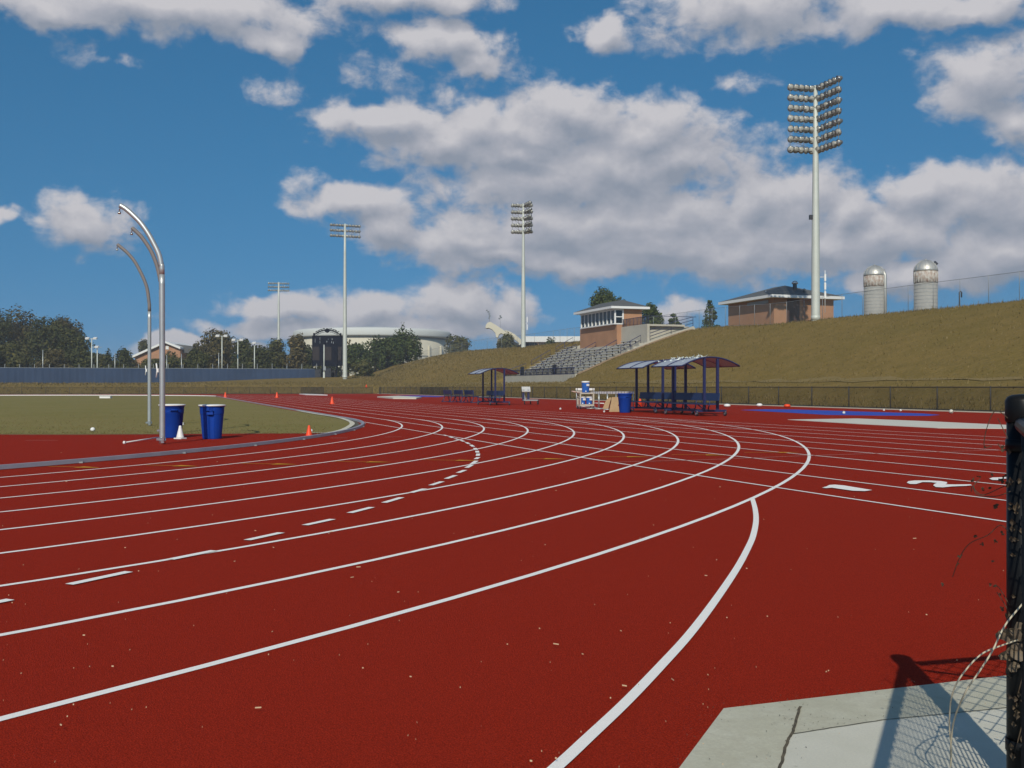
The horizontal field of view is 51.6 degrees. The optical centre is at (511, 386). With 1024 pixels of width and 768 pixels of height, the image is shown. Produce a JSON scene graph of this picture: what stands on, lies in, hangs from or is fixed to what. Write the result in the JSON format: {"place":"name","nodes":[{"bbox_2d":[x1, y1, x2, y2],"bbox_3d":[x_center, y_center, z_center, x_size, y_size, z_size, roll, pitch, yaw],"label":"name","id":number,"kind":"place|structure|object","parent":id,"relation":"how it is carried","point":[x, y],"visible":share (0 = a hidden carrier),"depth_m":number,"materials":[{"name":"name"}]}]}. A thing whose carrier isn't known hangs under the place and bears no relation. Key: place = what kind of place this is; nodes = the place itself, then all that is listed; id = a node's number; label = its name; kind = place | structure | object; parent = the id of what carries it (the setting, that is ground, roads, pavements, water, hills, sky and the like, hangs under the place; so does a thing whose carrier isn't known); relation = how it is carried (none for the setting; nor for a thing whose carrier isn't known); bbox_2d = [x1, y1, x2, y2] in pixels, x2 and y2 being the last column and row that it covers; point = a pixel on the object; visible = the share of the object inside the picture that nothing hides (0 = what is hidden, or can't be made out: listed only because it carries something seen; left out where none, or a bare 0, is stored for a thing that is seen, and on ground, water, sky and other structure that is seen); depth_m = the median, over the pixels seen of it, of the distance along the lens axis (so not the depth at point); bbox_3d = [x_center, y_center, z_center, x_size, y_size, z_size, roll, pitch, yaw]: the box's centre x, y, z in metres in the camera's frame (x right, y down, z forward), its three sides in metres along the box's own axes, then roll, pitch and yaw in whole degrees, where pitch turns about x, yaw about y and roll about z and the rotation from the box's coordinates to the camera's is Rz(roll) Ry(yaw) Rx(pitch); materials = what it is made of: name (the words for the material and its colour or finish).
{"place":"outdoors","nodes":[
{"label":"outdoors","id":0,"kind":"place"},
{"bbox_2d":[0,395,349,433],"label":"infield grass","id":1,"kind":"structure","parent":0,"point":[125,406],"depth_m":37.71,"materials":[{"name":"green plant"}]},
{"bbox_2d":[116,243,151,425],"bbox_3d":[-10.260,-1.417,28.697,0.968,4.967,0.143,0,0,0],"label":"curved pole","id":2,"kind":"object","parent":1,"relation":"on","point":[132,258],"visible":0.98,"depth_m":28.67,"materials":[{"name":"metal"}]},
{"bbox_2d":[301,411,354,432],"bbox_3d":[-6.351,1.036,35.413,1.593,0.001,23.290,0,0,-12],"label":"concrete edging","id":3,"kind":"object","parent":1,"relation":"on","point":[352,423],"visible":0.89,"depth_m":30.07,"materials":[{"name":"grey concrete"}]},
{"bbox_2d":[0,394,1005,767],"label":"running track","id":4,"kind":"structure","parent":0,"point":[846,592],"depth_m":5.74,"materials":[{"name":"rubber"}]},
{"bbox_2d":[0,433,262,434],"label":"grass border line","id":5,"kind":"object","parent":4,"relation":"on","point":[97,434],"visible":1,"depth_m":23.32,"materials":[{"name":"white paint"}]},
{"bbox_2d":[118,203,165,443],"bbox_3d":[-6.872,-1.172,19.631,0.889,4.476,0.150,0,0,0],"label":"curved pole","id":6,"kind":"object","parent":4,"relation":"on","point":[147,232],"visible":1,"depth_m":19.60,"materials":[{"name":"metal"}]},
{"bbox_2d":[130,227,158,430],"bbox_3d":[-8.126,-1.255,23.559,0.754,4.642,0.138,0,0,0],"label":"curved pole","id":7,"kind":"object","parent":4,"relation":"on","point":[143,239],"visible":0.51,"depth_m":23.54,"materials":[{"name":"metal"}]},
{"bbox_2d":[158,404,185,437],"bbox_3d":[-7.109,0.707,22.125,0.544,0.707,0.582,0,0,-29],"label":"waste bin","id":8,"kind":"object","parent":4,"relation":"on","point":[174,413],"visible":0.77,"depth_m":21.93,"materials":[{"name":"blue plastic"}]},
{"bbox_2d":[174,426,186,438],"bbox_3d":[-6.782,0.923,21.631,0.194,0.270,0.194,0,0,25],"label":"traffic cone","id":9,"kind":"object","parent":4,"relation":"on","point":[180,435],"visible":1,"depth_m":21.58,"materials":[{"name":"white plastic"}]},
{"bbox_2d":[0,395,365,468],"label":"track kerb","id":10,"kind":"structure","parent":4,"relation":"on","point":[72,461],"depth_m":17.47,"materials":[{"name":"concrete"}]},
{"bbox_2d":[198,404,225,438],"bbox_3d":[-6.152,0.707,21.703,0.544,0.707,0.582,0,0,-6],"label":"waste bin","id":11,"kind":"object","parent":4,"relation":"on","point":[211,415],"visible":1,"depth_m":21.52,"materials":[{"name":"blue plastic"}]},
{"bbox_2d":[0,435,479,602],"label":"dashed break line","id":12,"kind":"object","parent":4,"relation":"on","point":[124,572],"visible":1,"depth_m":7.54,"materials":[{"name":"paint"}]},
{"bbox_2d":[377,396,421,398],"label":"sand pit cover","id":13,"kind":"object","parent":4,"relation":"on","point":[400,397],"visible":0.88,"depth_m":95.91,"materials":[{"name":"white plastic"}]},
{"bbox_2d":[0,416,810,720],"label":"curve lane lines","id":14,"kind":"object","parent":4,"relation":"on","point":[70,700],"visible":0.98,"depth_m":7.15,"materials":[{"name":"paint"}]},
{"bbox_2d":[57,452,791,467],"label":"stagger arrows","id":15,"kind":"object","parent":4,"relation":"on","point":[374,461],"visible":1,"depth_m":14.95,"materials":[{"name":"yellow paint"}]},
{"bbox_2d":[441,390,456,401],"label":"team bench","id":16,"kind":"object","parent":4,"relation":"on","point":[447,392],"visible":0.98,"depth_m":74.06,"materials":[{"name":"blue paint"}]},
{"bbox_2d":[452,390,468,402],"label":"team bench","id":17,"kind":"object","parent":4,"relation":"on","point":[459,392],"visible":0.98,"depth_m":72.38,"materials":[{"name":"blue paint"}]},
{"bbox_2d":[463,390,480,402],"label":"team bench","id":18,"kind":"object","parent":4,"relation":"on","point":[468,392],"visible":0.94,"depth_m":71.02,"materials":[{"name":"blue paint"}]},
{"bbox_2d":[468,368,518,404],"bbox_3d":[-1.100,-0.028,62.560,2.396,2.176,3.350,0,0,-18],"label":"team shelter","id":19,"kind":"object","parent":4,"relation":"on","point":[504,371],"visible":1,"depth_m":61.82,"materials":[{"name":"blue paint"}]},
{"bbox_2d":[3,452,1003,762],"bbox_3d":[-0.689,1.042,9.875,12.995,0.004,13.944,0,0,0],"label":"straw debris","id":20,"kind":"object","parent":4,"relation":"on","point":[411,676],"visible":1,"depth_m":4.20,"materials":[{"name":"beige"}]},
{"bbox_2d":[522,387,539,404],"bbox_3d":[1.154,0.518,64.396,1.118,1.085,0.800,0,0,-3],"label":"platform cart","id":21,"kind":"object","parent":4,"relation":"on","point":[527,390],"visible":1,"depth_m":64.23,"materials":[{"name":"grey metal"}]},
{"bbox_2d":[576,391,593,408],"bbox_3d":[3.463,0.626,50.872,0.875,0.848,0.520,0,0,-14],"label":"drinks trolley","id":22,"kind":"object","parent":4,"relation":"on","point":[580,404],"visible":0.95,"depth_m":50.73,"materials":[{"name":"beige plastic"}]},
{"bbox_2d":[581,381,589,392],"bbox_3d":[3.538,-0.009,50.865,0.399,0.550,0.412,0,0,0],"label":"drinks cooler","id":23,"kind":"object","parent":22,"relation":"on","point":[585,386],"visible":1,"depth_m":50.71,"materials":[{"name":"blue plastic"}]},
{"bbox_2d":[603,397,618,411],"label":"wooden boards","id":24,"kind":"object","parent":4,"relation":"on","point":[613,402],"visible":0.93,"depth_m":45.27,"materials":[{"name":"beige wood"}]},
{"bbox_2d":[227,395,1005,521],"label":"straight lane lines","id":25,"kind":"object","parent":4,"relation":"on","point":[723,454],"visible":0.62,"depth_m":17.60,"materials":[{"name":"paint"}]},
{"bbox_2d":[617,393,631,412],"bbox_3d":[4.659,0.660,43.683,0.612,0.800,0.612,0,0,28],"label":"waste bin","id":26,"kind":"object","parent":4,"relation":"on","point":[624,400],"visible":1,"depth_m":43.46,"materials":[{"name":"blue plastic"}]},
{"bbox_2d":[547,498,758,767],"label":"start curve line","id":27,"kind":"object","parent":4,"relation":"on","point":[577,747],"visible":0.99,"depth_m":3.95,"materials":[{"name":"paint"}]},
{"bbox_2d":[616,359,695,412],"bbox_3d":[5.938,-0.028,43.863,2.396,2.176,3.350,0,0,-18],"label":"team shelter","id":28,"kind":"object","parent":4,"relation":"on","point":[662,395],"visible":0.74,"depth_m":43.77,"materials":[{"name":"blue paint"}]},
{"bbox_2d":[651,356,739,415],"bbox_3d":[6.872,-0.028,39.818,2.396,2.176,3.350,0,0,-18],"label":"team shelter","id":29,"kind":"object","parent":4,"relation":"on","point":[717,363],"visible":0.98,"depth_m":39.51,"materials":[{"name":"blue paint"}]},
{"bbox_2d":[557,429,984,461],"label":"thin cross lines","id":30,"kind":"object","parent":4,"relation":"on","point":[761,457],"visible":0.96,"depth_m":16.51,"materials":[{"name":"paint"}]},
{"bbox_2d":[679,675,1005,767],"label":"concrete slab","id":31,"kind":"structure","parent":4,"relation":"on","point":[731,736],"depth_m":3.37,"materials":[{"name":"grey concrete"}]},
{"bbox_2d":[781,708,1005,767],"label":"light slab","id":32,"kind":"structure","parent":31,"relation":"on","point":[978,739],"depth_m":3.08,"materials":[{"name":"concrete"}]},
{"bbox_2d":[778,706,1005,767],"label":"slab joints","id":33,"kind":"object","parent":32,"relation":"on","point":[789,737],"visible":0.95,"depth_m":3.22,"materials":[{"name":"grey concrete"}]},
{"bbox_2d":[1005,394,1023,767],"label":"fence post","id":34,"kind":"object","parent":32,"relation":"on","point":[1014,407],"visible":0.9,"depth_m":2.74,"materials":[{"name":"black metal"}]},
{"bbox_2d":[941,410,1022,760],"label":"dry vine","id":35,"kind":"object","parent":34,"relation":"attached to","point":[1014,651],"visible":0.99,"depth_m":2.70,"materials":[{"name":"brown plant"}]},
{"bbox_2d":[749,409,936,415],"bbox_3d":[13.595,1.056,44.524,4.709,0.006,11.717,0,0,-9],"label":"blue surface","id":36,"kind":"object","parent":4,"relation":"on","point":[823,412],"visible":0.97,"depth_m":43.75,"materials":[{"name":"blue rubber"}]},
{"bbox_2d":[822,485,868,490],"bbox_3d":[3.494,1.051,11.037,0.399,0.001,0.640,0,0,-34],"label":"lane number one","id":37,"kind":"object","parent":4,"relation":"on","point":[846,487],"visible":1,"depth_m":11.07,"materials":[{"name":"paint"}]},
{"bbox_2d":[788,418,1005,428],"bbox_3d":[11.610,1.053,30.342,3.402,0.012,9.571,0,0,-17],"label":"sand pit cover","id":38,"kind":"object","parent":4,"relation":"on","point":[923,424],"visible":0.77,"depth_m":30.39,"materials":[{"name":"white plastic"}]},
{"bbox_2d":[907,480,970,486],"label":"lane number two","id":39,"kind":"structure","parent":4,"relation":"on","point":[940,484],"depth_m":11.53,"materials":[{"name":"paint"}]},
{"bbox_2d":[1014,417,1023,767],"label":"wire fence","id":40,"kind":"object","parent":4,"relation":"on","point":[1019,425],"visible":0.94,"depth_m":2.63,"materials":[{"name":"black metal"}]},
{"bbox_2d":[949,603,1021,767],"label":"loose wire","id":41,"kind":"object","parent":40,"relation":"hanging from","point":[982,666],"visible":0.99,"depth_m":2.62,"materials":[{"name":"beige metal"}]},
{"bbox_2d":[0,297,1023,411],"bbox_3d":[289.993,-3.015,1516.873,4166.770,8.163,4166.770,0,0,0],"label":"ground","id":42,"kind":"structure","parent":0,"point":[1015,349],"depth_m":76.17,"materials":[{"name":"green plant"}]},
{"bbox_2d":[0,308,15,357],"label":"tree","id":43,"kind":"object","parent":42,"relation":"on","point":[2,326],"visible":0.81,"depth_m":232.68,"materials":[{"name":"green plant"}]},
{"bbox_2d":[0,340,35,367],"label":"tree","id":44,"kind":"object","parent":42,"relation":"on","point":[14,354],"visible":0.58,"depth_m":212.67,"materials":[{"name":"green plant"}]},
{"bbox_2d":[3,303,41,359],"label":"tree","id":45,"kind":"object","parent":42,"relation":"on","point":[20,329],"visible":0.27,"depth_m":238.41,"materials":[{"name":"green plant"}]},
{"bbox_2d":[19,315,68,366],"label":"tree","id":46,"kind":"object","parent":42,"relation":"on","point":[46,336],"visible":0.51,"depth_m":224.42,"materials":[{"name":"green plant"}]},
{"bbox_2d":[31,348,74,367],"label":"tree","id":47,"kind":"object","parent":42,"relation":"on","point":[53,358],"visible":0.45,"depth_m":210.30,"materials":[{"name":"green plant"}]},
{"bbox_2d":[46,314,84,345],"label":"tree","id":48,"kind":"object","parent":42,"relation":"on","point":[68,323],"visible":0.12,"depth_m":237.37,"materials":[{"name":"green plant"}]},
{"bbox_2d":[55,328,90,366],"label":"tree","id":49,"kind":"object","parent":42,"relation":"on","point":[73,341],"visible":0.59,"depth_m":220.52,"materials":[{"name":"green plant"}]},
{"bbox_2d":[70,348,99,367],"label":"tree","id":50,"kind":"object","parent":42,"relation":"on","point":[82,360],"visible":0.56,"depth_m":213.73,"materials":[{"name":"green plant"}]},
{"bbox_2d":[95,353,114,367],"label":"tree","id":51,"kind":"object","parent":42,"relation":"on","point":[101,359],"visible":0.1,"depth_m":238.72,"materials":[{"name":"green plant"}]},
{"bbox_2d":[104,348,120,367],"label":"tree","id":52,"kind":"object","parent":42,"relation":"on","point":[108,360],"visible":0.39,"depth_m":224.79,"materials":[{"name":"green plant"}]},
{"bbox_2d":[115,346,135,367],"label":"tree","id":53,"kind":"object","parent":42,"relation":"on","point":[122,358],"visible":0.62,"depth_m":221.68,"materials":[{"name":"green plant"}]},
{"bbox_2d":[138,339,147,351],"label":"tree","id":54,"kind":"object","parent":42,"relation":"on","point":[143,344],"visible":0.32,"depth_m":329.33,"materials":[{"name":"green plant"}]},
{"bbox_2d":[139,358,155,367],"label":"tree","id":55,"kind":"object","parent":42,"relation":"on","point":[144,363],"visible":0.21,"depth_m":211.42,"materials":[{"name":"green plant"}]},
{"bbox_2d":[0,364,316,382],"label":"windscreen fence","id":56,"kind":"object","parent":42,"relation":"on","point":[71,375],"visible":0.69,"depth_m":189.88,"materials":[{"name":"blue fabric"}]},
{"bbox_2d":[132,341,206,366],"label":"gabled building","id":57,"kind":"structure","parent":42,"relation":"on","point":[179,349],"depth_m":290.00,"materials":[{"name":"white metal"}]},
{"bbox_2d":[158,351,186,367],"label":"tree","id":58,"kind":"object","parent":42,"relation":"on","point":[173,361],"visible":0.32,"depth_m":212.91,"materials":[{"name":"green plant"}]},
{"bbox_2d":[183,348,211,367],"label":"tree","id":59,"kind":"object","parent":42,"relation":"on","point":[198,359],"visible":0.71,"depth_m":217.01,"materials":[{"name":"green plant"}]},
{"bbox_2d":[193,328,236,367],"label":"tree","id":60,"kind":"object","parent":42,"relation":"on","point":[213,346],"visible":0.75,"depth_m":238.67,"materials":[{"name":"green plant"}]},
{"bbox_2d":[69,387,372,393],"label":"end fence","id":61,"kind":"object","parent":42,"relation":"on","point":[239,393],"visible":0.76,"depth_m":161.46,"materials":[{"name":"metal"}]},
{"bbox_2d":[301,387,323,393],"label":"fence gate","id":62,"kind":"structure","parent":61,"relation":"attached to","point":[312,390],"depth_m":158.00,"materials":[{"name":"grey metal"}]},
{"bbox_2d":[215,335,227,367],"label":"court lamp","id":63,"kind":"object","parent":42,"relation":"on","point":[221,349],"visible":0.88,"depth_m":199.92,"materials":[{"name":"metal"}]},
{"bbox_2d":[229,338,250,368],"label":"tree","id":64,"kind":"object","parent":42,"relation":"on","point":[243,346],"visible":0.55,"depth_m":234.91,"materials":[{"name":"green plant"}]},
{"bbox_2d":[245,345,275,368],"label":"tree","id":65,"kind":"object","parent":42,"relation":"on","point":[262,356],"visible":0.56,"depth_m":222.55,"materials":[{"name":"green plant"}]},
{"bbox_2d":[266,338,290,368],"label":"tree","id":66,"kind":"object","parent":42,"relation":"on","point":[277,356],"visible":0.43,"depth_m":236.99,"materials":[{"name":"green plant"}]},
{"bbox_2d":[268,282,288,340],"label":"floodlight mast","id":67,"kind":"object","parent":42,"relation":"on","point":[278,326],"visible":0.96,"depth_m":299.80,"materials":[{"name":"metal"}]},
{"bbox_2d":[283,333,306,368],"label":"tree","id":68,"kind":"object","parent":42,"relation":"on","point":[296,357],"visible":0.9,"depth_m":235.07,"materials":[{"name":"green plant"}]},
{"bbox_2d":[298,344,315,368],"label":"tree","id":69,"kind":"object","parent":42,"relation":"on","point":[307,364],"visible":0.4,"depth_m":248.18,"materials":[{"name":"green plant"}]},
{"bbox_2d":[312,328,342,376],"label":"scoreboard","id":70,"kind":"object","parent":42,"relation":"on","point":[333,350],"visible":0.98,"depth_m":212.01,"materials":[{"name":"grey metal"}]},
{"bbox_2d":[315,366,342,376],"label":"tree","id":71,"kind":"object","parent":42,"relation":"on","point":[334,368],"visible":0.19,"depth_m":260.24,"materials":[{"name":"green plant"}]},
{"bbox_2d":[330,223,360,378],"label":"floodlight mast","id":72,"kind":"object","parent":42,"relation":"on","point":[344,230],"visible":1,"depth_m":189.75,"materials":[{"name":"metal"}]},
{"bbox_2d":[347,342,366,373],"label":"tree","id":73,"kind":"object","parent":42,"relation":"on","point":[355,351],"visible":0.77,"depth_m":255.94,"materials":[{"name":"green plant"}]},
{"bbox_2d":[351,359,374,376],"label":"tree","id":74,"kind":"object","parent":42,"relation":"on","point":[364,368],"visible":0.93,"depth_m":226.83,"materials":[{"name":"green plant"}]},
{"bbox_2d":[293,327,450,376],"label":"round arena","id":75,"kind":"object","parent":42,"relation":"on","point":[434,340],"visible":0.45,"depth_m":426.25,"materials":[{"name":"beige concrete"}]},
{"bbox_2d":[363,335,386,371],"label":"tree","id":76,"kind":"object","parent":42,"relation":"on","point":[375,354],"visible":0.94,"depth_m":253.66,"materials":[{"name":"green plant"}]},
{"bbox_2d":[372,336,401,366],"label":"tree","id":77,"kind":"object","parent":42,"relation":"on","point":[387,340],"visible":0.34,"depth_m":259.85,"materials":[{"name":"green plant"}]},
{"bbox_2d":[389,322,422,363],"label":"tree","id":78,"kind":"object","parent":42,"relation":"on","point":[406,346],"visible":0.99,"depth_m":248.42,"materials":[{"name":"green plant"}]},
{"bbox_2d":[444,334,471,353],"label":"tree","id":79,"kind":"object","parent":42,"relation":"on","point":[454,346],"visible":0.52,"depth_m":328.45,"materials":[{"name":"green plant"}]},
{"bbox_2d":[485,322,520,346],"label":"stadium rib","id":80,"kind":"object","parent":42,"relation":"on","point":[497,330],"visible":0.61,"depth_m":340.00,"materials":[{"name":"beige concrete"}]},
{"bbox_2d":[496,332,516,347],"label":"tree","id":81,"kind":"object","parent":42,"relation":"on","point":[507,341],"visible":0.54,"depth_m":248.40,"materials":[{"name":"green plant"}]},
{"bbox_2d":[511,201,532,347],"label":"floodlight mast","id":82,"kind":"object","parent":42,"relation":"on","point":[526,218],"visible":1,"depth_m":172.93,"materials":[{"name":"metal"}]},
{"bbox_2d":[526,336,579,344],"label":"flat roofed building","id":83,"kind":"structure","parent":42,"relation":"on","point":[541,340],"depth_m":299.25,"materials":[{"name":"white concrete"}]},
{"bbox_2d":[505,316,694,382],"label":"grandstand","id":84,"kind":"object","parent":42,"relation":"on","point":[564,364],"visible":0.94,"depth_m":120.89,"materials":[{"name":"concrete"}]},
{"bbox_2d":[574,300,649,347],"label":"press box","id":85,"kind":"object","parent":84,"relation":"on","point":[601,324],"visible":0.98,"depth_m":125.73,"materials":[{"name":"orange brick"}]},
{"bbox_2d":[582,310,621,327],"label":"window glass","id":86,"kind":"structure","parent":85,"relation":"in","point":[618,312],"depth_m":123.67,"materials":[{"name":"black glass"}]},
{"bbox_2d":[588,286,625,305],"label":"tree","id":87,"kind":"object","parent":42,"relation":"on","point":[602,295],"visible":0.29,"depth_m":188.69,"materials":[{"name":"green plant"}]},
{"bbox_2d":[577,329,693,373],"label":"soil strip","id":88,"kind":"object","parent":42,"relation":"on","point":[633,350],"visible":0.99,"depth_m":115.42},
{"bbox_2d":[642,302,664,323],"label":"tree","id":89,"kind":"object","parent":42,"relation":"on","point":[652,312],"visible":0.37,"depth_m":173.74,"materials":[{"name":"green plant"}]},
{"bbox_2d":[668,313,681,324],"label":"tree","id":90,"kind":"object","parent":42,"relation":"on","point":[673,320],"visible":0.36,"depth_m":159.76,"materials":[{"name":"green plant"}]},
{"bbox_2d":[377,393,1003,412],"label":"concrete strip","id":91,"kind":"object","parent":42,"relation":"on","point":[790,406],"visible":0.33,"depth_m":53.26,"materials":[{"name":"grey concrete"}]},
{"bbox_2d":[372,271,1022,367],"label":"crest fence","id":92,"kind":"object","parent":42,"relation":"on","point":[805,299],"visible":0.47,"depth_m":99.05,"materials":[{"name":"grey metal"}]},
{"bbox_2d":[383,386,1023,411],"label":"side fence","id":93,"kind":"object","parent":42,"relation":"on","point":[890,387],"visible":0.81,"depth_m":53.44,"materials":[{"name":"metal"}]},
{"bbox_2d":[420,387,448,395],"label":"fence gate","id":94,"kind":"structure","parent":93,"relation":"attached to","point":[426,390],"depth_m":133.91,"materials":[{"name":"grey metal"}]},
{"bbox_2d":[701,300,719,327],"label":"tree","id":95,"kind":"object","parent":42,"relation":"on","point":[712,313],"visible":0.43,"depth_m":164.77,"materials":[{"name":"green plant"}]},
{"bbox_2d":[422,376,1023,384],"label":"mown path","id":96,"kind":"structure","parent":42,"relation":"on","point":[834,378],"depth_m":66.75,"materials":[{"name":"green plant"}]},
{"bbox_2d":[718,281,844,325],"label":"service building","id":97,"kind":"structure","parent":42,"relation":"on","point":[767,312],"depth_m":114.30,"materials":[{"name":"orange brick"}]},
{"bbox_2d":[787,299,799,322],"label":"doorway","id":98,"kind":"structure","parent":97,"relation":"in","point":[793,308],"depth_m":113.18,"materials":[{"name":"grey metal"}]},
{"bbox_2d":[787,75,842,320],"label":"floodlight mast","id":99,"kind":"object","parent":42,"relation":"on","point":[815,150],"visible":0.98,"depth_m":95.20,"materials":[{"name":"metal"}]},
{"bbox_2d":[863,264,886,313],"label":"silo","id":100,"kind":"object","parent":42,"relation":"on","point":[874,277],"visible":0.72,"depth_m":252.83,"materials":[{"name":"grey metal"}]},
{"bbox_2d":[913,259,937,309],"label":"silo","id":101,"kind":"object","parent":42,"relation":"on","point":[926,272],"visible":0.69,"depth_m":237.94,"materials":[{"name":"grey metal"}]},
{"bbox_2d":[0,0,1023,367],"label":"sky","id":102,"kind":"structure","parent":0,"point":[646,141],"materials":[{"name":"blue"}]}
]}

